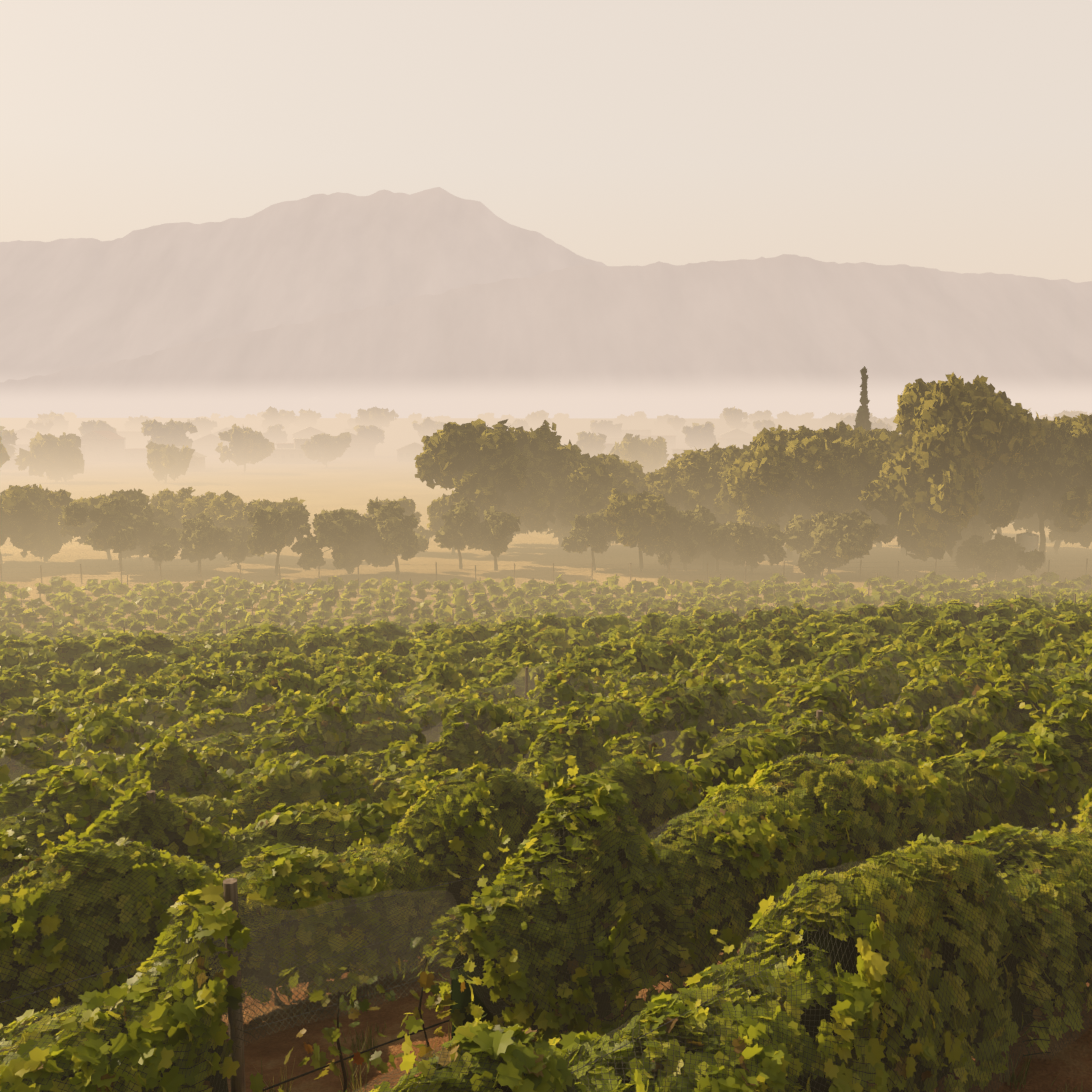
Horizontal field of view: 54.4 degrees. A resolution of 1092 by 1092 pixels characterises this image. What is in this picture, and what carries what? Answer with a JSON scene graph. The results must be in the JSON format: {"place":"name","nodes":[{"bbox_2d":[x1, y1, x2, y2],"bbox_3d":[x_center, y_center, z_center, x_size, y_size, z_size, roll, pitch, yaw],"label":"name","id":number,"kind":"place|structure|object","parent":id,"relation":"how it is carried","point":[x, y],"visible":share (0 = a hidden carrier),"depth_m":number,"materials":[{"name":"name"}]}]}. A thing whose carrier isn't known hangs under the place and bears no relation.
{"place":"outdoors","nodes":[
{"label":"outdoors","id":0,"kind":"place"},
{"bbox_2d":[0,187,606,417],"bbox_3d":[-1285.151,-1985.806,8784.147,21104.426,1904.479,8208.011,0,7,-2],"label":"mountain peak","id":1,"kind":"structure","parent":0,"point":[84,302],"depth_m":7752.52,"materials":[{"name":"grey stone"}]},
{"bbox_2d":[0,254,1091,418],"bbox_3d":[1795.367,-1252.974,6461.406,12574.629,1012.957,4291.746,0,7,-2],"label":"mountain range","id":2,"kind":"structure","parent":0,"point":[793,334],"depth_m":5745.47,"materials":[{"name":"grey stone"}]},
{"bbox_2d":[0,418,1091,1091],"bbox_3d":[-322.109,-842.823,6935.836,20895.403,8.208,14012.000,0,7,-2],"label":"terrain","id":3,"kind":"structure","parent":0,"point":[338,484],"depth_m":88.70,"materials":[{"name":"soil"}]},
{"bbox_2d":[0,436,9,467],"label":"tree","id":4,"kind":"object","parent":3,"relation":"on","point":[4,457],"visible":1,"depth_m":169.91,"materials":[{"name":"green plant"}]},
{"bbox_2d":[0,426,18,457],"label":"tree","id":5,"kind":"object","parent":3,"relation":"on","point":[9,437],"visible":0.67,"depth_m":236.74,"materials":[{"name":"green plant"}]},
{"bbox_2d":[0,454,28,468],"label":"village building","id":6,"kind":"structure","parent":3,"relation":"on","point":[10,463],"depth_m":252.91,"materials":[{"name":"paint"}]},
{"bbox_2d":[14,428,46,442],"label":"field","id":7,"kind":"structure","parent":3,"relation":"on","point":[26,435],"depth_m":397.50,"materials":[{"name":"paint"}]},
{"bbox_2d":[0,490,63,564],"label":"broad tree","id":8,"kind":"object","parent":3,"relation":"on","point":[36,542],"visible":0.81,"depth_m":90.89,"materials":[{"name":"green plant"}]},
{"bbox_2d":[26,420,53,434],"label":"tree","id":9,"kind":"object","parent":3,"relation":"on","point":[41,427],"visible":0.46,"depth_m":437.47,"materials":[{"name":"green plant"}]},
{"bbox_2d":[0,484,86,561],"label":"broad tree","id":10,"kind":"object","parent":3,"relation":"on","point":[29,505],"visible":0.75,"depth_m":90.64,"materials":[{"name":"green plant"}]},
{"bbox_2d":[14,432,84,481],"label":"tree","id":11,"kind":"object","parent":3,"relation":"on","point":[56,459],"visible":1,"depth_m":201.32,"materials":[{"name":"green plant"}]},
{"bbox_2d":[36,411,68,436],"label":"tree","id":12,"kind":"object","parent":3,"relation":"on","point":[60,425],"visible":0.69,"depth_m":548.44,"materials":[{"name":"green plant"}]},
{"bbox_2d":[78,420,116,435],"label":"tree","id":13,"kind":"object","parent":3,"relation":"on","point":[89,426],"visible":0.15,"depth_m":327.52,"materials":[{"name":"green plant"}]},
{"bbox_2d":[80,430,124,461],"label":"village building","id":14,"kind":"structure","parent":3,"relation":"on","point":[105,446],"depth_m":295.24,"materials":[{"name":"paint"}]},
{"bbox_2d":[58,488,149,560],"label":"olive tree","id":15,"kind":"object","parent":3,"relation":"on","point":[82,531],"visible":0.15,"depth_m":90.47,"materials":[{"name":"green plant"}]},
{"bbox_2d":[61,494,165,570],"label":"olive tree","id":16,"kind":"object","parent":3,"relation":"on","point":[111,519],"visible":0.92,"depth_m":85.12,"materials":[{"name":"green plant"}]},
{"bbox_2d":[116,431,149,447],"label":"village building","id":17,"kind":"structure","parent":3,"relation":"on","point":[136,439],"depth_m":426.31,"materials":[{"name":"paint"}]},
{"bbox_2d":[86,496,183,561],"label":"olive tree","id":18,"kind":"object","parent":3,"relation":"on","point":[164,512],"visible":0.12,"depth_m":92.27,"materials":[{"name":"green plant"}]},
{"bbox_2d":[123,448,147,461],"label":"village building","id":19,"kind":"structure","parent":3,"relation":"on","point":[136,455],"depth_m":291.68,"materials":[{"name":"paint"}]},
{"bbox_2d":[124,415,151,430],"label":"tree","id":20,"kind":"object","parent":3,"relation":"on","point":[133,424],"visible":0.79,"depth_m":594.01,"materials":[{"name":"green plant"}]},
{"bbox_2d":[128,514,184,570],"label":"olive tree","id":21,"kind":"object","parent":3,"relation":"on","point":[147,531],"visible":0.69,"depth_m":86.56,"materials":[{"name":"green plant"}]},
{"bbox_2d":[141,418,197,447],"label":"tree","id":22,"kind":"object","parent":3,"relation":"on","point":[170,432],"visible":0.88,"depth_m":258.10,"materials":[{"name":"green plant"}]},
{"bbox_2d":[146,441,194,482],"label":"tree","id":23,"kind":"object","parent":3,"relation":"on","point":[164,461],"visible":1,"depth_m":199.51,"materials":[{"name":"green plant"}]},
{"bbox_2d":[146,446,206,470],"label":"building","id":24,"kind":"structure","parent":3,"relation":"on","point":[197,462],"depth_m":244.47,"materials":[{"name":"paint"}]},
{"bbox_2d":[150,487,240,521],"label":"olive tree","id":25,"kind":"object","parent":3,"relation":"on","point":[183,504],"visible":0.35,"depth_m":98.05,"materials":[{"name":"green plant"}]},
{"bbox_2d":[149,511,249,573],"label":"olive tree","id":26,"kind":"object","parent":3,"relation":"on","point":[201,536],"visible":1,"depth_m":84.65,"materials":[{"name":"green plant"}]},
{"bbox_2d":[184,417,216,438],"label":"tree","id":27,"kind":"object","parent":3,"relation":"on","point":[204,426],"visible":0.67,"depth_m":470.50,"materials":[{"name":"green plant"}]},
{"bbox_2d":[191,433,230,454],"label":"village building","id":28,"kind":"structure","parent":3,"relation":"on","point":[206,445],"depth_m":345.92,"materials":[{"name":"paint"}]},
{"bbox_2d":[193,494,247,556],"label":"olive tree","id":29,"kind":"object","parent":3,"relation":"on","point":[221,510],"visible":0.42,"depth_m":94.69,"materials":[{"name":"green plant"}]},
{"bbox_2d":[218,525,256,568],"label":"olive tree","id":30,"kind":"object","parent":3,"relation":"on","point":[243,532],"visible":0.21,"depth_m":88.08,"materials":[{"name":"green plant"}]},
{"bbox_2d":[215,423,274,472],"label":"tree","id":31,"kind":"object","parent":3,"relation":"on","point":[247,445],"visible":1,"depth_m":234.52,"materials":[{"name":"green plant"}]},
{"bbox_2d":[224,497,306,560],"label":"olive tree","id":32,"kind":"object","parent":3,"relation":"on","point":[239,518],"visible":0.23,"depth_m":92.31,"materials":[{"name":"green plant"}]},
{"bbox_2d":[261,406,282,430],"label":"tree","id":33,"kind":"object","parent":3,"relation":"on","point":[271,415],"visible":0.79,"depth_m":601.95,"materials":[{"name":"green plant"}]},
{"bbox_2d":[262,424,287,445],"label":"tree","id":34,"kind":"object","parent":3,"relation":"on","point":[275,433],"visible":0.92,"depth_m":376.08,"materials":[{"name":"green plant"}]},
{"bbox_2d":[246,505,310,575],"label":"olive tree","id":35,"kind":"object","parent":3,"relation":"on","point":[273,529],"visible":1,"depth_m":83.08,"materials":[{"name":"green plant"}]},
{"bbox_2d":[278,409,297,430],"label":"tree","id":36,"kind":"object","parent":3,"relation":"on","point":[287,418],"visible":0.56,"depth_m":650.63,"materials":[{"name":"green plant"}]},
{"bbox_2d":[261,448,315,463],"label":"building","id":37,"kind":"structure","parent":3,"relation":"on","point":[288,455],"depth_m":283.49,"materials":[{"name":"paint"}]},
{"bbox_2d":[292,409,321,428],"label":"tree","id":38,"kind":"object","parent":3,"relation":"on","point":[307,418],"visible":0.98,"depth_m":688.91,"materials":[{"name":"green plant"}]},
{"bbox_2d":[292,426,326,442],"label":"village building","id":39,"kind":"structure","parent":3,"relation":"on","point":[308,432],"depth_m":409.65,"materials":[{"name":"paint"}]},
{"bbox_2d":[300,432,351,467],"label":"tree","id":40,"kind":"object","parent":3,"relation":"on","point":[324,448],"visible":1,"depth_m":259.12,"materials":[{"name":"green plant"}]},
{"bbox_2d":[297,507,394,573],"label":"olive tree","id":41,"kind":"object","parent":3,"relation":"on","point":[347,535],"visible":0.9,"depth_m":83.20,"materials":[{"name":"green plant"}]},
{"bbox_2d":[353,425,384,448],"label":"tree","id":42,"kind":"object","parent":3,"relation":"on","point":[374,434],"visible":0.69,"depth_m":329.80,"materials":[{"name":"green plant"}]},
{"bbox_2d":[355,406,398,430],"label":"tree","id":43,"kind":"object","parent":3,"relation":"on","point":[377,417],"visible":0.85,"depth_m":546.51,"materials":[{"name":"green plant"}]},
{"bbox_2d":[279,928,487,1091],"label":"young vine plants","id":44,"kind":"object","parent":3,"relation":"on","point":[425,981],"visible":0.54,"depth_m":7.36,"materials":[{"name":"green plant"}]},
{"bbox_2d":[362,496,421,532],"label":"olive tree","id":45,"kind":"object","parent":3,"relation":"on","point":[408,506],"visible":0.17,"depth_m":99.34,"materials":[{"name":"green plant"}]},
{"bbox_2d":[361,499,428,574],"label":"olive tree","id":46,"kind":"object","parent":3,"relation":"on","point":[396,535],"visible":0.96,"depth_m":83.75,"materials":[{"name":"green plant"}]},
{"bbox_2d":[396,442,423,461],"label":"building","id":47,"kind":"structure","parent":3,"relation":"on","point":[408,452],"depth_m":295.09,"materials":[{"name":"paint"}]},
{"bbox_2d":[412,416,443,444],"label":"tree","id":48,"kind":"object","parent":3,"relation":"on","point":[428,426],"visible":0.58,"depth_m":409.23,"materials":[{"name":"green plant"}]},
{"bbox_2d":[416,493,484,554],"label":"broad tree","id":49,"kind":"object","parent":3,"relation":"on","point":[437,508],"visible":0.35,"depth_m":96.34,"materials":[{"name":"green plant"}]},
{"bbox_2d":[434,497,484,568],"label":"olive tree","id":50,"kind":"object","parent":3,"relation":"on","point":[461,517],"visible":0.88,"depth_m":86.70,"materials":[{"name":"green plant"}]},
{"bbox_2d":[467,506,520,570],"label":"olive tree","id":51,"kind":"object","parent":3,"relation":"on","point":[494,535],"visible":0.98,"depth_m":85.90,"materials":[{"name":"green plant"}]},
{"bbox_2d":[414,418,616,516],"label":"broad tree","id":52,"kind":"object","parent":3,"relation":"on","point":[480,463],"visible":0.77,"depth_m":95.74,"materials":[{"name":"green plant"}]},
{"bbox_2d":[0,571,1075,1091],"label":"vineyard posts","id":53,"kind":"object","parent":3,"relation":"on","point":[230,893],"visible":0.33,"depth_m":6.78,"materials":[{"name":"brown wood"}]},
{"bbox_2d":[0,656,1091,1091],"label":"vineyard netting","id":54,"kind":"object","parent":53,"relation":"on","point":[452,896],"visible":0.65,"depth_m":8.01,"materials":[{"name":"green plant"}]},
{"bbox_2d":[0,618,1091,1090],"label":"trellis wires","id":55,"kind":"object","parent":53,"relation":"attached to","point":[450,882],"visible":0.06,"depth_m":7.84,"materials":[{"name":"grey metal"}]},
{"bbox_2d":[523,412,552,429],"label":"tree","id":56,"kind":"object","parent":3,"relation":"on","point":[535,421],"visible":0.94,"depth_m":707.18,"materials":[{"name":"green plant"}]},
{"bbox_2d":[0,558,1087,583],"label":"fence posts","id":57,"kind":"object","parent":3,"relation":"on","point":[397,564],"visible":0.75,"depth_m":82.11,"materials":[{"name":"brown wood"}]},
{"bbox_2d":[0,571,1091,1091],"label":"soil","id":58,"kind":"structure","parent":3,"relation":"on","point":[398,663],"depth_m":11.16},
{"bbox_2d":[499,439,622,547],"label":"broad tree","id":59,"kind":"object","parent":3,"relation":"on","point":[542,495],"visible":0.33,"depth_m":98.12,"materials":[{"name":"green plant"}]},
{"bbox_2d":[561,512,616,570],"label":"olive tree","id":60,"kind":"object","parent":3,"relation":"on","point":[587,531],"visible":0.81,"depth_m":86.75,"materials":[{"name":"green plant"}]},
{"bbox_2d":[576,431,606,456],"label":"tree","id":61,"kind":"object","parent":3,"relation":"on","point":[590,444],"visible":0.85,"depth_m":260.94,"materials":[{"name":"green plant"}]},
{"bbox_2d":[554,473,637,553],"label":"broad tree","id":62,"kind":"object","parent":3,"relation":"on","point":[578,502],"visible":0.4,"depth_m":95.68,"materials":[{"name":"green plant"}]},
{"bbox_2d":[590,420,622,436],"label":"tree","id":63,"kind":"object","parent":3,"relation":"on","point":[608,428],"visible":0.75,"depth_m":442.21,"materials":[{"name":"green plant"}]},
{"bbox_2d":[611,414,631,428],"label":"tree","id":64,"kind":"object","parent":3,"relation":"on","point":[624,420],"visible":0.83,"depth_m":914.07,"materials":[{"name":"green plant"}]},
{"bbox_2d":[621,429,651,436],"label":"village building","id":65,"kind":"structure","parent":3,"relation":"on","point":[634,432],"depth_m":474.87,"materials":[{"name":"paint"}]},
{"bbox_2d":[598,488,679,571],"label":"round tree","id":66,"kind":"object","parent":3,"relation":"on","point":[632,521],"visible":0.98,"depth_m":85.39,"materials":[{"name":"green plant"}]},
{"bbox_2d":[618,459,659,488],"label":"broad tree","id":67,"kind":"object","parent":3,"relation":"on","point":[633,472],"visible":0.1,"depth_m":105.23,"materials":[{"name":"green plant"}]},
{"bbox_2d":[610,433,668,473],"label":"tree","id":68,"kind":"object","parent":3,"relation":"on","point":[649,454],"visible":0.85,"depth_m":204.87,"materials":[{"name":"green plant"}]},
{"bbox_2d":[637,435,676,450],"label":"village building","id":69,"kind":"structure","parent":3,"relation":"on","point":[670,440],"depth_m":390.28,"materials":[{"name":"paint"}]},
{"bbox_2d":[654,414,674,432],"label":"tree","id":70,"kind":"object","parent":3,"relation":"on","point":[661,424],"visible":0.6,"depth_m":764.87,"materials":[{"name":"green plant"}]},
{"bbox_2d":[255,981,1082,1091],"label":"grass tufts","id":71,"kind":"object","parent":3,"relation":"on","point":[368,1044],"visible":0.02,"depth_m":7.79,"materials":[{"name":"green plant"}]},
{"bbox_2d":[649,526,698,572],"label":"round tree","id":72,"kind":"object","parent":3,"relation":"on","point":[666,539],"visible":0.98,"depth_m":85.74,"materials":[{"name":"green plant"}]},
{"bbox_2d":[667,415,685,439],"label":"tree","id":73,"kind":"object","parent":3,"relation":"on","point":[677,423],"visible":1,"depth_m":557.14,"materials":[{"name":"green plant"}]},
{"bbox_2d":[635,450,738,524],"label":"broad tree","id":74,"kind":"object","parent":3,"relation":"on","point":[677,481],"visible":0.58,"depth_m":99.83,"materials":[{"name":"green plant"}]},
{"bbox_2d":[658,505,728,570],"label":"olive tree","id":75,"kind":"object","parent":3,"relation":"on","point":[698,517],"visible":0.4,"depth_m":86.37,"materials":[{"name":"green plant"}]},
{"bbox_2d":[681,421,716,448],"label":"tree","id":76,"kind":"object","parent":3,"relation":"on","point":[700,436],"visible":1,"depth_m":317.27,"materials":[{"name":"green plant"}]},
{"bbox_2d":[664,551,753,569],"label":"bushes","id":77,"kind":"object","parent":3,"relation":"on","point":[701,561],"depth_m":89.25,"materials":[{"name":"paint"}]},
{"bbox_2d":[691,521,736,572],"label":"round tree","id":78,"kind":"object","parent":3,"relation":"on","point":[714,537],"visible":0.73,"depth_m":85.84,"materials":[{"name":"green plant"}]},
{"bbox_2d":[716,438,752,448],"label":"village building","id":79,"kind":"structure","parent":3,"relation":"on","point":[727,442],"depth_m":403.21,"materials":[{"name":"paint"}]},
{"bbox_2d":[720,428,750,437],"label":"village building","id":80,"kind":"structure","parent":3,"relation":"on","point":[735,433],"depth_m":438.17,"materials":[{"name":"paint"}]},
{"bbox_2d":[722,406,749,429],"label":"tree","id":81,"kind":"object","parent":3,"relation":"on","point":[733,417],"visible":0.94,"depth_m":545.72,"materials":[{"name":"green plant"}]},
{"bbox_2d":[694,443,799,533],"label":"broad tree","id":82,"kind":"object","parent":3,"relation":"on","point":[729,455],"visible":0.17,"depth_m":99.31,"materials":[{"name":"green plant"}]},
{"bbox_2d":[725,521,789,574],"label":"round tree","id":83,"kind":"object","parent":3,"relation":"on","point":[754,545],"visible":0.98,"depth_m":84.48,"materials":[{"name":"green plant"}]},
{"bbox_2d":[748,410,771,421],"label":"tree","id":84,"kind":"object","parent":3,"relation":"on","point":[760,416],"visible":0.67,"depth_m":730.26,"materials":[{"name":"green plant"}]},
{"bbox_2d":[753,419,775,433],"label":"tree","id":85,"kind":"object","parent":3,"relation":"on","point":[760,426],"visible":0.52,"depth_m":415.24,"materials":[{"name":"green plant"}]},
{"bbox_2d":[776,411,795,429],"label":"tree","id":86,"kind":"object","parent":3,"relation":"on","point":[785,418],"visible":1,"depth_m":946.97,"materials":[{"name":"green plant"}]},
{"bbox_2d":[716,425,874,558],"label":"broad tree","id":87,"kind":"object","parent":3,"relation":"on","point":[758,484],"visible":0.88,"depth_m":90.62,"materials":[{"name":"green plant"}]},
{"bbox_2d":[749,428,849,520],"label":"broad tree","id":88,"kind":"object","parent":3,"relation":"on","point":[805,514],"depth_m":96.75,"materials":[{"name":"green plant"}]},
{"bbox_2d":[755,432,896,560],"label":"broad tree","id":89,"kind":"object","parent":3,"relation":"on","point":[867,456],"visible":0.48,"depth_m":90.81,"materials":[{"name":"green plant"}]},
{"bbox_2d":[820,412,843,428],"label":"tree","id":90,"kind":"object","parent":3,"relation":"on","point":[832,419],"visible":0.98,"depth_m":784.18,"materials":[{"name":"green plant"}]},
{"bbox_2d":[784,509,895,578],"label":"bush","id":91,"kind":"object","parent":3,"relation":"on","point":[830,540],"visible":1,"depth_m":82.95,"materials":[{"name":"green plant"}]},
{"bbox_2d":[839,412,878,429],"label":"tree","id":92,"kind":"object","parent":3,"relation":"on","point":[850,420],"visible":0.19,"depth_m":501.15,"materials":[{"name":"green plant"}]},
{"bbox_2d":[853,366,871,430],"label":"cypress tree","id":93,"kind":"object","parent":3,"relation":"on","point":[862,417],"visible":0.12,"depth_m":131.85,"materials":[{"name":"green plant"}]},
{"bbox_2d":[834,420,900,547],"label":"broad tree","id":94,"kind":"object","parent":3,"relation":"on","point":[847,431],"visible":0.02,"depth_m":100.85,"materials":[{"name":"green plant"}]},
{"bbox_2d":[852,429,930,556],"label":"eucalyptus tree","id":95,"kind":"object","parent":3,"relation":"on","point":[895,442],"visible":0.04,"depth_m":92.80,"materials":[{"name":"green plant"}]},
{"bbox_2d":[875,372,1053,563],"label":"eucalyptus tree","id":96,"kind":"object","parent":3,"relation":"on","point":[972,461],"visible":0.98,"depth_m":84.03,"materials":[{"name":"green plant"}]},
{"bbox_2d":[955,533,1044,575],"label":"bush","id":97,"kind":"object","parent":3,"relation":"on","point":[999,552],"visible":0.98,"depth_m":84.17,"materials":[{"name":"green plant"}]},
{"bbox_2d":[1016,532,1038,570],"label":"water tank on stand","id":98,"kind":"object","parent":3,"relation":"on","point":[1029,541],"visible":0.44,"depth_m":87.17,"materials":[{"name":"silver metal"}]},
{"bbox_2d":[1012,513,1077,553],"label":"broad tree","id":99,"kind":"object","parent":3,"relation":"on","point":[1031,524],"depth_m":97.31,"materials":[{"name":"green plant"}]},
{"bbox_2d":[1010,412,1091,566],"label":"broad tree","id":100,"kind":"object","parent":3,"relation":"on","point":[1065,505],"visible":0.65,"depth_m":86.44,"materials":[{"name":"green plant"}]},
{"bbox_2d":[1031,479,1091,547],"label":"broad tree","id":101,"kind":"object","parent":3,"relation":"on","point":[1083,536],"depth_m":92.99,"materials":[{"name":"green plant"}]},
{"bbox_2d":[0,0,1091,282],"label":"sky","id":102,"kind":"structure","parent":0,"point":[942,135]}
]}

